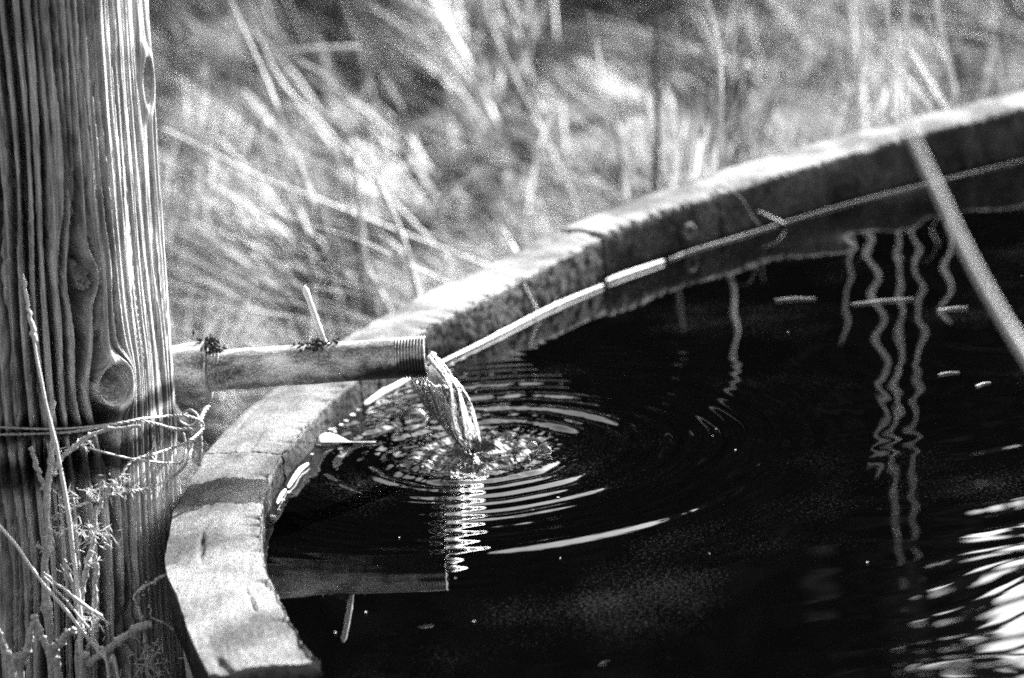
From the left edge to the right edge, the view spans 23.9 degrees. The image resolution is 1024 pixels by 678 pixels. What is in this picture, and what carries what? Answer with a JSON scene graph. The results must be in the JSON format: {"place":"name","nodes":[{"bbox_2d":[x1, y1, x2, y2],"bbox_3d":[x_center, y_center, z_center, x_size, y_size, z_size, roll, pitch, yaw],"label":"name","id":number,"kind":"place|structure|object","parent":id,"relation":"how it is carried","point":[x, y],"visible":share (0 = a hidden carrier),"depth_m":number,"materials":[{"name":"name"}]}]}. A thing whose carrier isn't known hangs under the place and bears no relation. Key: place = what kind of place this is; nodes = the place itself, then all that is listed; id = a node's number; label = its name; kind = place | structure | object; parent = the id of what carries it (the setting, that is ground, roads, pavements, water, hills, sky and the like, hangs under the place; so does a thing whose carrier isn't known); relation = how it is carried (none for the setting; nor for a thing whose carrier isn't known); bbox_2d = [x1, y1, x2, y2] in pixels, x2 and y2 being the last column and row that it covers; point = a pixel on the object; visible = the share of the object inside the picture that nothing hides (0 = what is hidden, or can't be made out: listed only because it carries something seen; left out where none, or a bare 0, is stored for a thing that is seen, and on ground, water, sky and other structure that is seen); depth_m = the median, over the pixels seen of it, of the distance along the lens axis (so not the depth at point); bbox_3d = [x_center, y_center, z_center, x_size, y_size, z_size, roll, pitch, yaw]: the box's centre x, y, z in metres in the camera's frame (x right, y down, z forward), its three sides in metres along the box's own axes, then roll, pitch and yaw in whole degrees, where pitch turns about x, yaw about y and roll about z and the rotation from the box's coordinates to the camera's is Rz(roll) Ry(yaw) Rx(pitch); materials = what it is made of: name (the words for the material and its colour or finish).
{"place":"outdoors","nodes":[
{"label":"outdoors","id":0,"kind":"place"},
{"bbox_2d":[148,0,1023,496],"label":"ground","id":1,"kind":"structure","parent":0,"point":[546,30],"depth_m":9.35,"materials":[{"name":"grey plant"}]},
{"bbox_2d":[0,629,16,677],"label":"forked twig","id":2,"kind":"object","parent":1,"relation":"on","point":[7,658],"visible":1,"depth_m":2.94,"materials":[{"name":"grey plant"}]},
{"bbox_2d":[12,614,77,677],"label":"forked twig","id":3,"kind":"object","parent":1,"relation":"on","point":[21,661],"visible":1,"depth_m":2.96,"materials":[{"name":"grey plant"}]},
{"bbox_2d":[23,273,83,652],"bbox_3d":[-0.542,0.330,3.001,0.020,0.851,0.008,-5,14,0],"label":"straw stalk","id":4,"kind":"object","parent":1,"relation":"on","point":[32,334],"visible":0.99,"depth_m":2.96,"materials":[{"name":"grey plant"}]},
{"bbox_2d":[0,524,119,677],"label":"straw stalk","id":5,"kind":"object","parent":1,"relation":"on","point":[69,614],"visible":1,"depth_m":2.98,"materials":[{"name":"grey plant"}]},
{"bbox_2d":[43,572,110,677],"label":"straw stalk","id":6,"kind":"object","parent":1,"relation":"on","point":[86,607],"visible":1,"depth_m":2.98,"materials":[{"name":"grey plant"}]},
{"bbox_2d":[28,400,140,677],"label":"dry weed","id":7,"kind":"object","parent":1,"relation":"on","point":[46,608],"visible":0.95,"depth_m":2.99,"materials":[{"name":"grey plant"}]},
{"bbox_2d":[0,0,186,677],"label":"wooden post","id":8,"kind":"object","parent":1,"relation":"on","point":[82,247],"visible":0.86,"depth_m":3.03,"materials":[{"name":"grey wood"}]},
{"bbox_2d":[0,420,196,457],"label":"barbed wire","id":9,"kind":"object","parent":8,"relation":"attached to","point":[110,425],"visible":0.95,"depth_m":3.03,"materials":[{"name":"grey metal"}]},
{"bbox_2d":[197,405,210,465],"bbox_3d":[-0.406,0.128,3.203,0.014,0.070,0.056,-1,15,16],"label":"barbed wire","id":10,"kind":"object","parent":9,"relation":"hanging from","point":[200,437],"visible":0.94,"depth_m":3.18,"materials":[{"name":"grey metal"}]},
{"bbox_2d":[0,414,204,477],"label":"barbed wire","id":11,"kind":"object","parent":8,"relation":"attached to","point":[151,454],"visible":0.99,"depth_m":3.08,"materials":[{"name":"grey metal"}]},
{"bbox_2d":[50,433,194,524],"bbox_3d":[-0.490,0.180,3.078,0.035,0.059,0.242,8,20,42],"label":"twig","id":12,"kind":"object","parent":8,"relation":"attached to","point":[152,486],"visible":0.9,"depth_m":3.07,"materials":[{"name":"grey plant"}]},
{"bbox_2d":[86,432,186,464],"bbox_3d":[-0.472,0.148,3.091,0.030,0.069,0.166,5,18,34],"label":"barbed wire","id":13,"kind":"object","parent":8,"relation":"attached to","point":[143,460],"visible":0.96,"depth_m":3.09,"materials":[{"name":"grey metal"}]},
{"bbox_2d":[178,409,198,426],"bbox_3d":[-0.425,0.103,3.187,0.028,0.020,0.034,-5,14,0],"label":"barbed wire","id":14,"kind":"object","parent":8,"relation":"attached to","point":[185,412],"visible":0.81,"depth_m":3.18,"materials":[{"name":"grey metal"}]},
{"bbox_2d":[171,336,427,401],"bbox_3d":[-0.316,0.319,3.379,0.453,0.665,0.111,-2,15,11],"label":"spout pipe","id":15,"kind":"object","parent":8,"relation":"attached to","point":[202,375],"visible":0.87,"depth_m":3.28,"materials":[{"name":"grey metal"}]},
{"bbox_2d":[192,329,219,350],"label":"moss clump","id":16,"kind":"object","parent":15,"relation":"on","point":[208,342],"visible":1,"depth_m":3.29,"materials":[{"name":"grey plant"}]},
{"bbox_2d":[208,344,226,353],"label":"moss clump","id":17,"kind":"object","parent":15,"relation":"on","point":[218,349],"visible":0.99,"depth_m":3.30,"materials":[{"name":"grey plant"}]},
{"bbox_2d":[293,337,338,350],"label":"moss clump","id":18,"kind":"object","parent":15,"relation":"on","point":[314,342],"visible":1,"depth_m":3.29,"materials":[{"name":"grey plant"}]},
{"bbox_2d":[303,285,326,341],"bbox_3d":[-0.269,-0.032,3.291,0.034,0.082,0.011,9,20,42],"label":"straw","id":19,"kind":"object","parent":18,"relation":"on","point":[312,309],"visible":1,"depth_m":3.29,"materials":[{"name":"white plant"}]},
{"bbox_2d":[53,472,142,677],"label":"dry weed","id":20,"kind":"object","parent":1,"relation":"on","point":[87,562],"visible":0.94,"depth_m":2.99,"materials":[{"name":"grey plant"}]},
{"bbox_2d":[78,620,183,677],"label":"forked twig","id":21,"kind":"object","parent":1,"relation":"on","point":[85,661],"visible":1,"depth_m":3.00,"materials":[{"name":"grey plant"}]},
{"bbox_2d":[132,573,166,677],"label":"forked twig","id":22,"kind":"object","parent":1,"relation":"on","point":[138,607],"visible":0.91,"depth_m":3.07,"materials":[{"name":"grey plant"}]},
{"bbox_2d":[148,604,173,630],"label":"forked twig","id":23,"kind":"object","parent":22,"relation":"attached to","point":[158,620],"visible":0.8,"depth_m":3.07,"materials":[{"name":"grey plant"}]},
{"bbox_2d":[285,45,358,51],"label":"grass stalk","id":24,"kind":"object","parent":1,"relation":"on","point":[350,47],"depth_m":6.60,"materials":[{"name":"plant"}]},
{"bbox_2d":[160,127,488,267],"bbox_3d":[-0.156,-0.213,5.416,1.193,0.636,0.012,-5,14,0],"label":"grass stalk","id":25,"kind":"object","parent":1,"relation":"on","point":[354,214],"depth_m":5.38,"materials":[{"name":"plant"}]},
{"bbox_2d":[255,30,464,276],"bbox_3d":[-0.284,-0.356,5.686,0.555,0.792,0.010,-5,14,0],"label":"grass stalk","id":26,"kind":"object","parent":1,"relation":"on","point":[390,198],"depth_m":5.67,"materials":[{"name":"plant"}]},
{"bbox_2d":[352,142,392,313],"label":"grass stalk","id":27,"kind":"object","parent":1,"relation":"on","point":[360,218],"depth_m":5.30,"materials":[{"name":"plant"}]},
{"bbox_2d":[372,170,420,298],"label":"grass stalk","id":28,"kind":"object","parent":1,"relation":"on","point":[413,278],"depth_m":4.79,"materials":[{"name":"plant"}]},
{"bbox_2d":[481,0,581,217],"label":"grass stalk","id":29,"kind":"object","parent":1,"relation":"on","point":[527,103],"depth_m":6.35,"materials":[{"name":"plant"}]},
{"bbox_2d":[165,90,1023,677],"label":"stock tank","id":30,"kind":"object","parent":1,"relation":"on","point":[229,616],"visible":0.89,"depth_m":3.98,"materials":[{"name":"grey wood"}]},
{"bbox_2d":[524,283,538,311],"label":"caught twig","id":31,"kind":"object","parent":30,"relation":"hanging from","point":[531,298],"visible":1,"depth_m":4.09,"materials":[{"name":"plant"}]},
{"bbox_2d":[263,154,1023,677],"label":"water","id":32,"kind":"structure","parent":30,"relation":"in","point":[739,468],"depth_m":3.17,"materials":[{"name":"black liquid"}]},
{"bbox_2d":[276,489,285,504],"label":"floating reed","id":33,"kind":"object","parent":32,"relation":"on","point":[281,494],"visible":1,"depth_m":3.23,"materials":[{"name":"plant"}]},
{"bbox_2d":[286,463,308,488],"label":"floating reed","id":34,"kind":"object","parent":32,"relation":"on","point":[299,470],"visible":1,"depth_m":3.32,"materials":[{"name":"plant"}]},
{"bbox_2d":[317,433,374,441],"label":"floating leaf","id":35,"kind":"object","parent":32,"relation":"on","point":[327,437],"visible":1,"depth_m":3.46,"materials":[{"name":"white plant"}]},
{"bbox_2d":[363,377,410,405],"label":"floating reed","id":36,"kind":"object","parent":32,"relation":"on","point":[384,391],"visible":0.94,"depth_m":3.69,"materials":[{"name":"plant"}]},
{"bbox_2d":[400,407,427,419],"bbox_3d":[-0.144,0.111,3.547,0.042,0.020,0.042,-5,14,0],"label":"bubble","id":37,"kind":"object","parent":32,"relation":"on","point":[411,409],"visible":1,"depth_m":3.56,"materials":[{"name":"white liquid"}]},
{"bbox_2d":[418,459,433,464],"bbox_3d":[-0.118,0.171,3.321,0.022,0.011,0.022,-5,14,0],"label":"bubble","id":38,"kind":"object","parent":32,"relation":"on","point":[426,460],"visible":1,"depth_m":3.33,"materials":[{"name":"white liquid"}]},
{"bbox_2d":[413,351,481,453],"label":"water stream","id":39,"kind":"structure","parent":32,"relation":"on","point":[444,398],"depth_m":3.31,"materials":[{"name":"white"}]},
{"bbox_2d":[513,450,529,456],"bbox_3d":[0.013,0.159,3.322,0.024,0.012,0.024,-5,14,0],"label":"bubble","id":40,"kind":"object","parent":32,"relation":"on","point":[522,451],"visible":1,"depth_m":3.33,"materials":[{"name":"white liquid"}]},
{"bbox_2d":[442,285,602,362],"bbox_3d":[0.016,-0.028,4.044,0.016,0.010,0.526,4,17,32],"label":"floating reed","id":41,"kind":"object","parent":32,"relation":"on","point":[522,321],"visible":0.99,"depth_m":4.04,"materials":[{"name":"plant"}]},
{"bbox_2d":[525,441,537,446],"bbox_3d":[0.027,0.146,3.369,0.018,0.009,0.018,-5,14,0],"label":"bubble","id":42,"kind":"object","parent":32,"relation":"on","point":[528,442],"visible":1,"depth_m":3.38,"materials":[{"name":"white liquid"}]},
{"bbox_2d":[605,260,663,282],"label":"floating reed","id":43,"kind":"object","parent":32,"relation":"on","point":[626,273],"visible":1,"depth_m":4.33,"materials":[{"name":"plant"}]},
{"bbox_2d":[668,224,777,259],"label":"floating reed","id":44,"kind":"object","parent":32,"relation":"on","point":[720,241],"visible":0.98,"depth_m":4.51,"materials":[{"name":"grey plant"}]},
{"bbox_2d":[758,211,784,223],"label":"caught twig","id":45,"kind":"object","parent":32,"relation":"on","point":[772,217],"visible":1,"depth_m":4.58,"materials":[{"name":"plant"}]},
{"bbox_2d":[774,297,815,299],"bbox_3d":[0.474,-0.068,4.047,0.070,0.002,0.007,-2,15,13],"label":"floating straw","id":46,"kind":"object","parent":32,"relation":"on","point":[795,298],"visible":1,"depth_m":4.05,"materials":[{"name":"grey plant"}]},
{"bbox_2d":[852,298,912,303],"bbox_3d":[0.610,-0.063,3.983,0.103,0.002,0.008,-5,14,0],"label":"floating straw","id":47,"kind":"object","parent":32,"relation":"on","point":[882,300],"visible":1,"depth_m":3.98,"materials":[{"name":"grey plant"}]},
{"bbox_2d":[786,160,1021,221],"bbox_3d":[0.803,-0.303,4.844,0.729,0.001,0.018,-15,18,-35],"label":"floating reed","id":48,"kind":"object","parent":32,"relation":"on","point":[898,190],"visible":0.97,"depth_m":4.82,"materials":[{"name":"grey plant"}]},
{"bbox_2d":[937,307,965,310],"bbox_3d":[0.710,-0.049,3.896,0.051,0.002,0.009,-5,14,0],"label":"floating straw","id":49,"kind":"object","parent":32,"relation":"on","point":[950,308],"visible":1,"depth_m":3.90,"materials":[{"name":"grey plant"}]},
{"bbox_2d":[715,183,763,231],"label":"caught twig","id":50,"kind":"object","parent":30,"relation":"hanging from","point":[728,189],"visible":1,"depth_m":4.49,"materials":[{"name":"grey plant"}]},
{"bbox_2d":[895,97,1023,359],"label":"leaning reed","id":51,"kind":"object","parent":30,"relation":"on","point":[1016,338],"visible":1,"depth_m":1.68,"materials":[{"name":"white plant"}]},
{"bbox_2d":[640,78,653,191],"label":"grass stalk","id":52,"kind":"object","parent":1,"relation":"on","point":[645,103],"depth_m":6.06,"materials":[{"name":"plant"}]},
{"bbox_2d":[653,0,658,191],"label":"grass stalk","id":53,"kind":"object","parent":1,"relation":"on","point":[656,138],"depth_m":5.54,"materials":[{"name":"grey plant"}]},
{"bbox_2d":[548,95,785,236],"bbox_3d":[0.299,-0.382,6.313,0.859,0.440,0.019,-5,14,0],"label":"grass stalk","id":54,"kind":"object","parent":1,"relation":"on","point":[756,113],"depth_m":6.29,"materials":[{"name":"plant"}]},
{"bbox_2d":[705,0,722,171],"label":"tall stem","id":55,"kind":"object","parent":1,"relation":"on","point":[720,118],"visible":0.43,"depth_m":4.87,"materials":[{"name":"white plant"}]},
{"bbox_2d":[733,26,741,166],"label":"grass stalk","id":56,"kind":"object","parent":1,"relation":"on","point":[738,91],"depth_m":5.95,"materials":[{"name":"grey plant"}]},
{"bbox_2d":[692,8,782,154],"bbox_3d":[0.719,-0.806,7.659,0.267,0.506,0.012,-5,14,0],"label":"grass stalk","id":57,"kind":"object","parent":1,"relation":"on","point":[711,45],"depth_m":7.64,"materials":[{"name":"plant"}]},
{"bbox_2d":[827,0,852,133],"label":"tall stem","id":58,"kind":"object","parent":1,"relation":"on","point":[841,73],"visible":0.4,"depth_m":5.08,"materials":[{"name":"white plant"}]},
{"bbox_2d":[853,0,864,132],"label":"tall stem","id":59,"kind":"object","parent":1,"relation":"on","point":[859,70],"visible":0.35,"depth_m":5.14,"materials":[{"name":"white plant"}]},
{"bbox_2d":[885,0,891,125],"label":"tall stem","id":60,"kind":"object","parent":1,"relation":"on","point":[889,79],"visible":0.3,"depth_m":5.21,"materials":[{"name":"white plant"}]},
{"bbox_2d":[901,0,907,121],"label":"tall stem","id":61,"kind":"object","parent":1,"relation":"on","point":[905,51],"visible":0.34,"depth_m":5.29,"materials":[{"name":"white plant"}]},
{"bbox_2d":[934,0,956,107],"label":"tall stem","id":62,"kind":"object","parent":1,"relation":"on","point":[946,55],"visible":0.31,"depth_m":5.29,"materials":[{"name":"white plant"}]},
{"bbox_2d":[974,0,997,70],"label":"grass stalk","id":63,"kind":"object","parent":1,"relation":"on","point":[979,12],"depth_m":8.62,"materials":[{"name":"plant"}]}
]}

